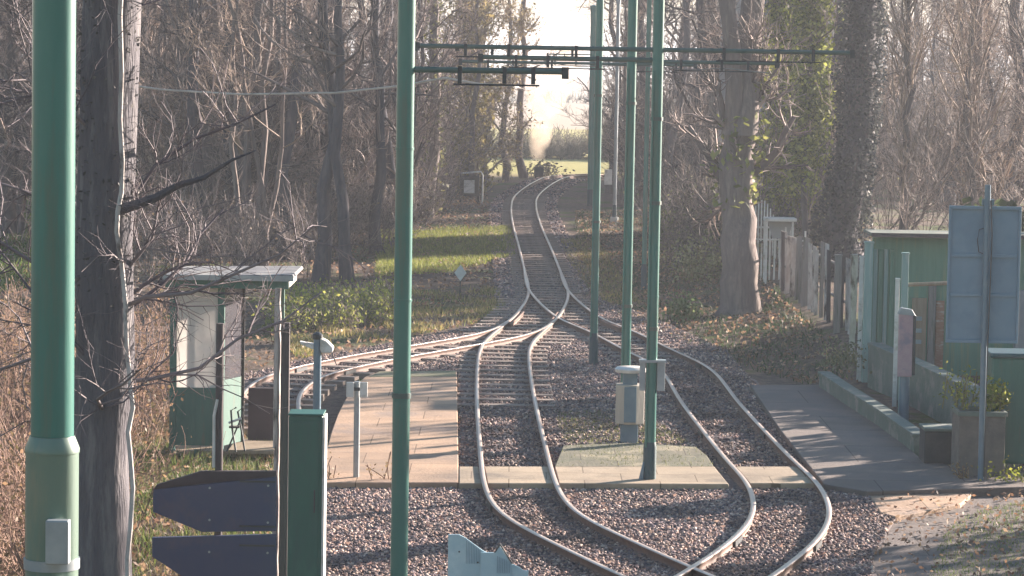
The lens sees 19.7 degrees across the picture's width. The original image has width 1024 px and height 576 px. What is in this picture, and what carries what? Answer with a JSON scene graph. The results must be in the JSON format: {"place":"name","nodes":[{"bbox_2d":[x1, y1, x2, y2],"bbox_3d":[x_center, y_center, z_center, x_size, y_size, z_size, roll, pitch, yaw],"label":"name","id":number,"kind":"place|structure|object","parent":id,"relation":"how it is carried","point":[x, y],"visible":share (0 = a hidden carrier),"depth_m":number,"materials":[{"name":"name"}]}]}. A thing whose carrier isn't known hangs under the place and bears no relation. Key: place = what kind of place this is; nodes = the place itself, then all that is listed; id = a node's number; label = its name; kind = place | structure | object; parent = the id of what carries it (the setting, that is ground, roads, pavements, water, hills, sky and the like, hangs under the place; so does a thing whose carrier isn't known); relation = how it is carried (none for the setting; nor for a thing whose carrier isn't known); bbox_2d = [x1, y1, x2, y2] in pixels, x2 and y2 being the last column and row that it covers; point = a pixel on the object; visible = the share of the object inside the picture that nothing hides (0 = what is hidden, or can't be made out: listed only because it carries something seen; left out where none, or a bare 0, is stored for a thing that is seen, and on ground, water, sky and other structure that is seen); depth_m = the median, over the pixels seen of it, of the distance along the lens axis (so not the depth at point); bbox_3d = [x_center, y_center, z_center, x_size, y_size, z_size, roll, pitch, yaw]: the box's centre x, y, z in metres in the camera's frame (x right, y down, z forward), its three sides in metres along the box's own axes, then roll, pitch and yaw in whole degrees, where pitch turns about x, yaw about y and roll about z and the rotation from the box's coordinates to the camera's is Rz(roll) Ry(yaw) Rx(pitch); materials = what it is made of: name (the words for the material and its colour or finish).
{"place":"outdoors","nodes":[
{"label":"outdoors","id":0,"kind":"place"},
{"bbox_2d":[0,265,269,575],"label":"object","id":1,"kind":"object","parent":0,"point":[4,411],"depth_m":33.16,"materials":[{"name":"brown plant"}]},
{"bbox_2d":[0,70,1023,575],"bbox_3d":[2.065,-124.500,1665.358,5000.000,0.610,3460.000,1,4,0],"label":"ground","id":2,"kind":"structure","parent":0,"point":[568,202],"depth_m":65.25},
{"bbox_2d":[0,196,30,294],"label":"grass","id":3,"kind":"structure","parent":2,"relation":"on","point":[20,271],"depth_m":66.77,"materials":[{"name":"brown plant"}]},
{"bbox_2d":[0,0,31,236],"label":"woodland tree","id":4,"kind":"object","parent":2,"relation":"on","point":[10,215],"visible":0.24,"depth_m":77.88,"materials":[{"name":"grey plant"}]},
{"bbox_2d":[0,0,31,215],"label":"woodland tree","id":5,"kind":"object","parent":2,"relation":"on","point":[14,180],"visible":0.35,"depth_m":77.75,"materials":[{"name":"brown plant"}]},
{"bbox_2d":[23,0,79,575],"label":"line pole","id":6,"kind":"object","parent":2,"relation":"on","point":[52,449],"visible":1,"depth_m":13.96,"materials":[{"name":"green metal"}]},
{"bbox_2d":[0,404,279,575],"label":"grass","id":7,"kind":"structure","parent":2,"relation":"on","point":[163,532],"depth_m":34.72,"materials":[{"name":"green plant"}]},
{"bbox_2d":[135,0,225,214],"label":"woodland tree","id":8,"kind":"object","parent":2,"relation":"on","point":[164,70],"visible":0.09,"depth_m":82.47,"materials":[{"name":"brown plant"}]},
{"bbox_2d":[0,0,373,575],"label":"ivied tree","id":9,"kind":"object","parent":2,"relation":"on","point":[101,400],"visible":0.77,"depth_m":23.94,"materials":[{"name":"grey plant"}]},
{"bbox_2d":[114,0,255,575],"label":"climbing stem","id":10,"kind":"object","parent":9,"relation":"attached to","point":[159,195],"visible":0.99,"depth_m":23.79,"materials":[{"name":"brown plant"}]},
{"bbox_2d":[138,0,253,256],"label":"woodland tree","id":11,"kind":"object","parent":2,"relation":"on","point":[193,13],"visible":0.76,"depth_m":71.48,"materials":[{"name":"brown plant"}]},
{"bbox_2d":[135,0,266,240],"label":"woodland tree","id":12,"kind":"object","parent":2,"relation":"on","point":[177,41],"visible":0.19,"depth_m":76.18,"materials":[{"name":"brown plant"}]},
{"bbox_2d":[129,436,279,575],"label":"grass","id":13,"kind":"structure","parent":2,"relation":"on","point":[141,495],"depth_m":35.73,"materials":[{"name":"green plant"}]},
{"bbox_2d":[138,0,287,245],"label":"woodland tree","id":14,"kind":"object","parent":2,"relation":"on","point":[209,149],"visible":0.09,"depth_m":75.43,"materials":[{"name":"brown plant"}]},
{"bbox_2d":[152,322,289,575],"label":"information board","id":15,"kind":"object","parent":2,"relation":"on","point":[218,500],"visible":0.96,"depth_m":27.25,"materials":[{"name":"metal"}]},
{"bbox_2d":[141,0,308,248],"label":"woodland tree","id":16,"kind":"object","parent":2,"relation":"on","point":[224,131],"visible":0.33,"depth_m":74.39,"materials":[{"name":"brown plant"}]},
{"bbox_2d":[164,0,291,215],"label":"woodland tree","id":17,"kind":"object","parent":2,"relation":"on","point":[253,173],"visible":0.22,"depth_m":74.52,"materials":[{"name":"brown plant"}]},
{"bbox_2d":[163,266,302,457],"bbox_3d":[-3.569,0.955,37.717,1.646,2.394,1.650,1,4,0],"label":"platform booth","id":18,"kind":"object","parent":2,"relation":"on","point":[195,420],"visible":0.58,"depth_m":37.22,"materials":[{"name":"green metal"}]},
{"bbox_2d":[175,288,218,392],"bbox_3d":[-3.972,0.640,37.166,0.545,1.357,0.060,1,4,0],"label":"window","id":19,"kind":"structure","parent":18,"relation":"in","point":[193,350],"depth_m":37.17,"materials":[{"name":"clear glass"}]},
{"bbox_2d":[0,0,508,258],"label":"thicket","id":20,"kind":"object","parent":2,"relation":"on","point":[161,143],"visible":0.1,"depth_m":75.17,"materials":[{"name":"brown plant"}]},
{"bbox_2d":[161,0,361,248],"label":"woodland tree","id":21,"kind":"object","parent":2,"relation":"on","point":[239,141],"visible":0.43,"depth_m":72.76,"materials":[{"name":"brown plant"}]},
{"bbox_2d":[199,0,328,247],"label":"woodland tree","id":22,"kind":"object","parent":2,"relation":"on","point":[259,137],"visible":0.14,"depth_m":74.76,"materials":[{"name":"brown plant"}]},
{"bbox_2d":[172,0,360,265],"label":"coppiced tree","id":23,"kind":"object","parent":2,"relation":"on","point":[260,166],"visible":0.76,"depth_m":69.22,"materials":[{"name":"brown plant"}]},
{"bbox_2d":[272,288,281,575],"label":"flaking post","id":24,"kind":"object","parent":2,"relation":"on","point":[277,386],"visible":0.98,"depth_m":27.24,"materials":[{"name":"white paint"}]},
{"bbox_2d":[287,409,326,575],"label":"equipment cabinet","id":25,"kind":"object","parent":2,"relation":"on","point":[307,490],"visible":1,"depth_m":26.52,"materials":[{"name":"green metal"}]},
{"bbox_2d":[240,0,374,260],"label":"woodland tree","id":26,"kind":"object","parent":2,"relation":"on","point":[290,123],"visible":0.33,"depth_m":72.05,"materials":[{"name":"brown plant"}]},
{"bbox_2d":[132,144,498,282],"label":"brambles","id":27,"kind":"object","parent":2,"relation":"on","point":[353,227],"depth_m":71.59,"materials":[{"name":"brown plant"}]},
{"bbox_2d":[213,0,419,283],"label":"woodland tree","id":28,"kind":"object","parent":2,"relation":"on","point":[333,111],"visible":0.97,"depth_m":66.47,"materials":[{"name":"brown plant"}]},
{"bbox_2d":[300,332,336,408],"bbox_3d":[-2.065,1.579,31.259,0.393,2.240,0.200,1,4,0],"label":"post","id":29,"kind":"object","parent":2,"relation":"on","point":[320,344],"visible":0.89,"depth_m":31.12,"materials":[{"name":"metal"}]},
{"bbox_2d":[251,272,393,333],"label":"brambles","id":30,"kind":"object","parent":2,"relation":"on","point":[325,300],"depth_m":56.36,"materials":[{"name":"green plant"}]},
{"bbox_2d":[239,0,420,234],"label":"woodland tree","id":31,"kind":"object","parent":2,"relation":"on","point":[344,152],"visible":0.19,"depth_m":83.01,"materials":[{"name":"brown plant"}]},
{"bbox_2d":[346,381,367,476],"bbox_3d":[-1.847,1.752,34.970,0.250,1.286,0.111,1,4,0],"label":"twin sign post","id":32,"kind":"object","parent":2,"relation":"on","point":[356,390],"visible":0.95,"depth_m":34.94,"materials":[{"name":"metal"}]},
{"bbox_2d":[312,0,454,227],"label":"woodland tree","id":33,"kind":"object","parent":2,"relation":"on","point":[371,74],"visible":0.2,"depth_m":87.88,"materials":[{"name":"brown plant"}]},
{"bbox_2d":[306,0,465,254],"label":"woodland tree","id":34,"kind":"object","parent":2,"relation":"on","point":[381,172],"visible":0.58,"depth_m":76.19,"materials":[{"name":"brown plant"}]},
{"bbox_2d":[327,370,457,488],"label":"platform","id":35,"kind":"structure","parent":2,"relation":"on","point":[433,451],"depth_m":38.79,"materials":[{"name":"beige concrete"}]},
{"bbox_2d":[290,283,508,357],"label":"grass","id":36,"kind":"structure","parent":2,"relation":"on","point":[436,327],"depth_m":57.33,"materials":[{"name":"green plant"}]},
{"bbox_2d":[342,0,480,132],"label":"woodland tree","id":37,"kind":"object","parent":2,"relation":"on","point":[392,127],"visible":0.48,"depth_m":81.78,"materials":[{"name":"brown plant"}]},
{"bbox_2d":[342,0,484,228],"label":"woodland tree","id":38,"kind":"object","parent":2,"relation":"on","point":[389,147],"visible":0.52,"depth_m":86.40,"materials":[{"name":"brown plant"}]},
{"bbox_2d":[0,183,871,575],"bbox_3d":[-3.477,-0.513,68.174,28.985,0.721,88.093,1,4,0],"label":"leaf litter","id":39,"kind":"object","parent":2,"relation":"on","point":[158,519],"visible":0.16,"depth_m":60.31,"materials":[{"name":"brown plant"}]},
{"bbox_2d":[373,224,515,276],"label":"grass","id":40,"kind":"structure","parent":2,"relation":"on","point":[476,246],"depth_m":77.95,"materials":[{"name":"green plant"}]},
{"bbox_2d":[413,0,493,218],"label":"woodland tree","id":41,"kind":"object","parent":2,"relation":"on","point":[432,52],"visible":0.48,"depth_m":94.08,"materials":[{"name":"brown plant"}]},
{"bbox_2d":[438,0,512,192],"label":"ivied tree","id":42,"kind":"object","parent":2,"relation":"on","point":[467,96],"visible":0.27,"depth_m":112.48,"materials":[{"name":"brown plant"}]},
{"bbox_2d":[439,0,513,197],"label":"scrub tree","id":43,"kind":"object","parent":2,"relation":"on","point":[475,95],"visible":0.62,"depth_m":108.22,"materials":[{"name":"brown plant"}]},
{"bbox_2d":[448,534,527,575],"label":"cutout board","id":44,"kind":"object","parent":2,"relation":"on","point":[466,557],"visible":1,"depth_m":27.87,"materials":[{"name":"metal"}]},
{"bbox_2d":[448,0,530,186],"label":"scrub tree","id":45,"kind":"object","parent":2,"relation":"on","point":[503,26],"visible":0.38,"depth_m":118.35,"materials":[{"name":"brown plant"}]},
{"bbox_2d":[0,0,1023,206],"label":"thicket","id":46,"kind":"object","parent":2,"relation":"on","point":[939,65],"visible":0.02,"depth_m":114.94,"materials":[{"name":"brown plant"}]},
{"bbox_2d":[486,0,544,180],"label":"scrub tree","id":47,"kind":"object","parent":2,"relation":"on","point":[503,114],"visible":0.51,"depth_m":124.09,"materials":[{"name":"brown plant"}]},
{"bbox_2d":[497,0,570,177],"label":"woodland tree","id":48,"kind":"object","parent":2,"relation":"on","point":[522,170],"visible":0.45,"depth_m":127.18,"materials":[{"name":"brown plant"}]},
{"bbox_2d":[488,177,603,299],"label":"ballast bed","id":49,"kind":"object","parent":2,"relation":"on","point":[501,279],"visible":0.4,"depth_m":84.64,"materials":[{"name":"grey gravel"}]},
{"bbox_2d":[457,174,714,575],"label":"tram track","id":50,"kind":"structure","parent":49,"relation":"on","point":[512,217],"depth_m":51.98,"materials":[{"name":"metal"}]},
{"bbox_2d":[239,270,894,575],"bbox_3d":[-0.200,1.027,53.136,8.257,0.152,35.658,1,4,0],"label":"ballast bed","id":51,"kind":"object","parent":2,"relation":"on","point":[726,476],"visible":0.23,"depth_m":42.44,"materials":[{"name":"grey gravel"}]},
{"bbox_2d":[244,304,567,434],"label":"tram track","id":52,"kind":"structure","parent":51,"relation":"on","point":[332,380],"depth_m":48.01,"materials":[{"name":"metal"}]},
{"bbox_2d":[458,0,696,364],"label":"line pole","id":53,"kind":"object","parent":51,"relation":"on","point":[593,336],"visible":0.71,"depth_m":48.91,"materials":[{"name":"green metal"}]},
{"bbox_2d":[455,0,778,425],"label":"line pole","id":54,"kind":"object","parent":51,"relation":"on","point":[630,104],"visible":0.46,"depth_m":40.53,"materials":[{"name":"green metal"}]},
{"bbox_2d":[615,365,645,442],"bbox_3d":[1.569,1.571,39.173,0.430,1.049,0.430,1,4,0],"label":"litter bin","id":55,"kind":"object","parent":51,"relation":"on","point":[629,406],"visible":0.81,"depth_m":39.04,"materials":[{"name":"grey metal"}]},
{"bbox_2d":[555,443,713,466],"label":"platform","id":56,"kind":"structure","parent":51,"relation":"on","point":[582,460],"depth_m":37.27,"materials":[{"name":"concrete"}]},
{"bbox_2d":[523,268,831,575],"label":"tram track","id":57,"kind":"structure","parent":51,"relation":"on","point":[735,474],"depth_m":39.99,"materials":[{"name":"metal"}]},
{"bbox_2d":[546,5,595,205],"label":"line pole","id":58,"kind":"object","parent":2,"relation":"on","point":[591,111],"visible":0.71,"depth_m":103.74,"materials":[{"name":"green metal"}]},
{"bbox_2d":[530,0,651,289],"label":"line pole","id":59,"kind":"object","parent":2,"relation":"on","point":[646,163],"visible":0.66,"depth_m":65.91,"materials":[{"name":"green metal"}]},
{"bbox_2d":[560,237,641,304],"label":"grass","id":60,"kind":"structure","parent":2,"relation":"on","point":[600,259],"depth_m":71.73,"materials":[{"name":"brown plant"}]},
{"bbox_2d":[326,481,895,575],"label":"ballast bed","id":61,"kind":"object","parent":2,"relation":"on","point":[734,485],"visible":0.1,"depth_m":31.66,"materials":[{"name":"grey gravel"}]},
{"bbox_2d":[390,0,568,575],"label":"line pole","id":62,"kind":"object","parent":61,"relation":"on","point":[407,68],"visible":1,"depth_m":25.00,"materials":[{"name":"green metal"}]},
{"bbox_2d":[604,0,620,221],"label":"line pole","id":63,"kind":"object","parent":2,"relation":"on","point":[608,180],"visible":0.94,"depth_m":92.86,"materials":[{"name":"metal"}]},
{"bbox_2d":[556,0,683,205],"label":"woodland tree","id":64,"kind":"object","parent":2,"relation":"on","point":[623,95],"visible":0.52,"depth_m":104.72,"materials":[{"name":"brown plant"}]},
{"bbox_2d":[602,0,716,205],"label":"woodland tree","id":65,"kind":"object","parent":2,"relation":"on","point":[674,32],"visible":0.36,"depth_m":103.53,"materials":[{"name":"brown plant"}]},
{"bbox_2d":[443,120,890,159],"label":"hedge","id":66,"kind":"object","parent":2,"relation":"on","point":[571,147],"visible":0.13,"depth_m":152.78,"materials":[{"name":"plant"}]},
{"bbox_2d":[638,0,723,194],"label":"woodland tree","id":67,"kind":"object","parent":2,"relation":"on","point":[699,3],"visible":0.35,"depth_m":87.44,"materials":[{"name":"brown plant"}]},
{"bbox_2d":[642,0,720,206],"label":"woodland tree","id":68,"kind":"object","parent":2,"relation":"on","point":[686,44],"visible":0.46,"depth_m":98.36,"materials":[{"name":"brown plant"}]},
{"bbox_2d":[641,0,795,251],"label":"woodland tree","id":69,"kind":"object","parent":2,"relation":"on","point":[700,45],"visible":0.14,"depth_m":75.06,"materials":[{"name":"brown plant"}]},
{"bbox_2d":[574,208,871,383],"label":"undergrowth","id":70,"kind":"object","parent":2,"relation":"on","point":[721,318],"depth_m":57.94,"materials":[{"name":"green plant"}]},
{"bbox_2d":[623,167,828,276],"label":"brambles","id":71,"kind":"object","parent":2,"relation":"on","point":[711,243],"depth_m":70.58,"materials":[{"name":"brown plant"}]},
{"bbox_2d":[663,0,824,317],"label":"tree","id":72,"kind":"object","parent":2,"relation":"on","point":[735,169],"visible":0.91,"depth_m":58.89,"materials":[{"name":"brown plant"}]},
{"bbox_2d":[763,217,796,283],"bbox_3d":[5.801,-0.797,63.923,0.680,1.464,0.600,1,4,0],"label":"shelter","id":73,"kind":"object","parent":2,"relation":"on","point":[777,225],"visible":0.87,"depth_m":63.86,"materials":[{"name":"white paint"}]},
{"bbox_2d":[550,45,1023,275],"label":"thicket","id":74,"kind":"object","parent":2,"relation":"on","point":[891,190],"visible":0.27,"depth_m":70.25,"materials":[{"name":"brown plant"}]},
{"bbox_2d":[703,0,895,220],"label":"ivied tree","id":75,"kind":"object","parent":2,"relation":"on","point":[777,11],"visible":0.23,"depth_m":68.88,"materials":[{"name":"brown plant"}]},
{"bbox_2d":[779,231,858,333],"bbox_3d":[5.827,-0.214,56.896,0.207,1.568,10.587,1,4,-2],"label":"post fence","id":76,"kind":"object","parent":2,"relation":"on","point":[798,281],"visible":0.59,"depth_m":57.48,"materials":[{"name":"white paint"}]},
{"bbox_2d":[815,330,871,377],"bbox_3d":[5.330,1.074,47.256,0.847,0.790,1.219,1,4,0],"label":"weed clump","id":77,"kind":"object","parent":2,"relation":"on","point":[849,357],"visible":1,"depth_m":47.36,"materials":[{"name":"green plant"}]},
{"bbox_2d":[770,0,922,237],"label":"ivied tree","id":78,"kind":"object","parent":2,"relation":"on","point":[805,147],"visible":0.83,"depth_m":66.14,"materials":[{"name":"green plant"}]},
{"bbox_2d":[807,0,889,281],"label":"ivied tree","id":79,"kind":"object","parent":2,"relation":"on","point":[846,211],"visible":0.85,"depth_m":64.40,"materials":[{"name":"green plant"}]},
{"bbox_2d":[861,241,873,382],"bbox_3d":[5.752,0.387,47.666,0.155,2.287,0.155,1,4,0],"label":"gate post","id":80,"kind":"object","parent":2,"relation":"on","point":[867,292],"visible":0.88,"depth_m":47.60,"materials":[{"name":"green paint"}]},
{"bbox_2d":[818,371,919,456],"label":"kerb wall","id":81,"kind":"structure","parent":2,"relation":"on","point":[899,428],"depth_m":41.34,"materials":[{"name":"grey concrete"}]},
{"bbox_2d":[750,385,1023,496],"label":"platform","id":82,"kind":"structure","parent":2,"relation":"on","point":[834,443],"depth_m":37.90,"materials":[{"name":"grey concrete"}]},
{"bbox_2d":[919,423,951,464],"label":"stone block","id":83,"kind":"structure","parent":82,"relation":"on","point":[935,440],"depth_m":37.05,"materials":[{"name":"grey stone"}]},
{"bbox_2d":[950,405,1007,475],"bbox_3d":[5.741,1.888,36.267,0.604,0.805,0.660,1,4,0],"label":"planter","id":84,"kind":"object","parent":82,"relation":"on","point":[965,434],"visible":0.93,"depth_m":35.97,"materials":[{"name":"grey concrete"}]},
{"bbox_2d":[897,307,915,420],"bbox_3d":[5.581,1.166,41.786,0.258,1.785,0.185,1,4,0],"label":"poster post","id":85,"kind":"object","parent":2,"relation":"on","point":[906,344],"visible":0.94,"depth_m":41.70,"materials":[{"name":"metal"}]},
{"bbox_2d":[874,0,966,229],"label":"willow tree","id":86,"kind":"object","parent":2,"relation":"on","point":[906,44],"visible":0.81,"depth_m":71.25,"materials":[{"name":"brown plant"}]},
{"bbox_2d":[867,342,979,423],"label":"planter wall","id":87,"kind":"structure","parent":2,"relation":"on","point":[926,384],"depth_m":43.70,"materials":[{"name":"grey concrete"}]},
{"bbox_2d":[864,229,1023,375],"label":"garden shelter","id":88,"kind":"object","parent":2,"relation":"on","point":[927,250],"visible":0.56,"depth_m":47.92,"materials":[{"name":"green paint"}]},
{"bbox_2d":[881,0,1009,210],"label":"woodland tree","id":89,"kind":"object","parent":2,"relation":"on","point":[933,100],"visible":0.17,"depth_m":101.14,"materials":[{"name":"brown plant"}]},
{"bbox_2d":[910,0,1023,208],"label":"woodland tree","id":90,"kind":"object","parent":2,"relation":"on","point":[977,61],"visible":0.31,"depth_m":74.08,"materials":[{"name":"brown plant"}]},
{"bbox_2d":[911,0,1023,205],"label":"willow tree","id":91,"kind":"object","parent":2,"relation":"on","point":[969,62],"visible":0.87,"depth_m":71.44,"materials":[{"name":"brown plant"}]},
{"bbox_2d":[922,0,1023,205],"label":"woodland tree","id":92,"kind":"object","parent":2,"relation":"on","point":[992,88],"visible":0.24,"depth_m":76.78,"materials":[{"name":"brown plant"}]},
{"bbox_2d":[945,185,1021,479],"bbox_3d":[5.675,0.598,35.535,0.872,3.690,0.153,1,4,0],"label":"notice board","id":93,"kind":"object","parent":2,"relation":"on","point":[983,272],"visible":0.99,"depth_m":35.52,"materials":[{"name":"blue metal"}]},
{"bbox_2d":[974,0,1023,200],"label":"willow tree","id":94,"kind":"object","parent":2,"relation":"on","point":[1018,32],"visible":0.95,"depth_m":70.81,"materials":[{"name":"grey plant"}]},
{"bbox_2d":[986,348,1023,465],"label":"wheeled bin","id":95,"kind":"object","parent":2,"relation":"on","point":[1006,365],"visible":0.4,"depth_m":36.43,"materials":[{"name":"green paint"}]},
{"bbox_2d":[6,0,1022,66],"label":"sky","id":96,"kind":"structure","parent":0,"point":[574,34],"materials":[{"name":"white"}]},
{"bbox_2d":[484,467,553,489],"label":"pavement","id":97,"kind":"structure","parent":0,"point":[525,478],"depth_m":35.17,"materials":[{"name":"concrete"}]},
{"bbox_2d":[554,467,728,489],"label":"pavement","id":98,"kind":"structure","parent":0,"point":[668,478],"depth_m":35.28,"materials":[{"name":"concrete"}]},
{"bbox_2d":[415,0,854,479],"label":"line pole","id":99,"kind":"object","parent":98,"relation":"on","point":[655,374],"visible":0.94,"depth_m":34.90,"materials":[{"name":"green metal"}]},
{"bbox_2d":[736,467,813,488],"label":"pavement","id":100,"kind":"structure","parent":0,"point":[778,477],"depth_m":35.55,"materials":[{"name":"concrete"}]},
{"bbox_2d":[870,493,972,520],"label":"pavement","id":101,"kind":"structure","parent":0,"point":[904,502],"depth_m":34.03,"materials":[{"name":"beige concrete"}]},
{"bbox_2d":[873,495,1023,575],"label":"path","id":102,"kind":"structure","parent":0,"point":[895,553],"depth_m":31.48,"materials":[{"name":"grey gravel"}]},
{"bbox_2d":[874,489,1023,575],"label":"leaf litter","id":103,"kind":"object","parent":102,"relation":"on","point":[1002,537],"visible":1,"depth_m":31.81,"materials":[{"name":"brown plant"}]},
{"bbox_2d":[929,501,1023,575],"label":"grass","id":104,"kind":"structure","parent":0,"point":[986,536],"depth_m":31.40,"materials":[{"name":"brown plant"}]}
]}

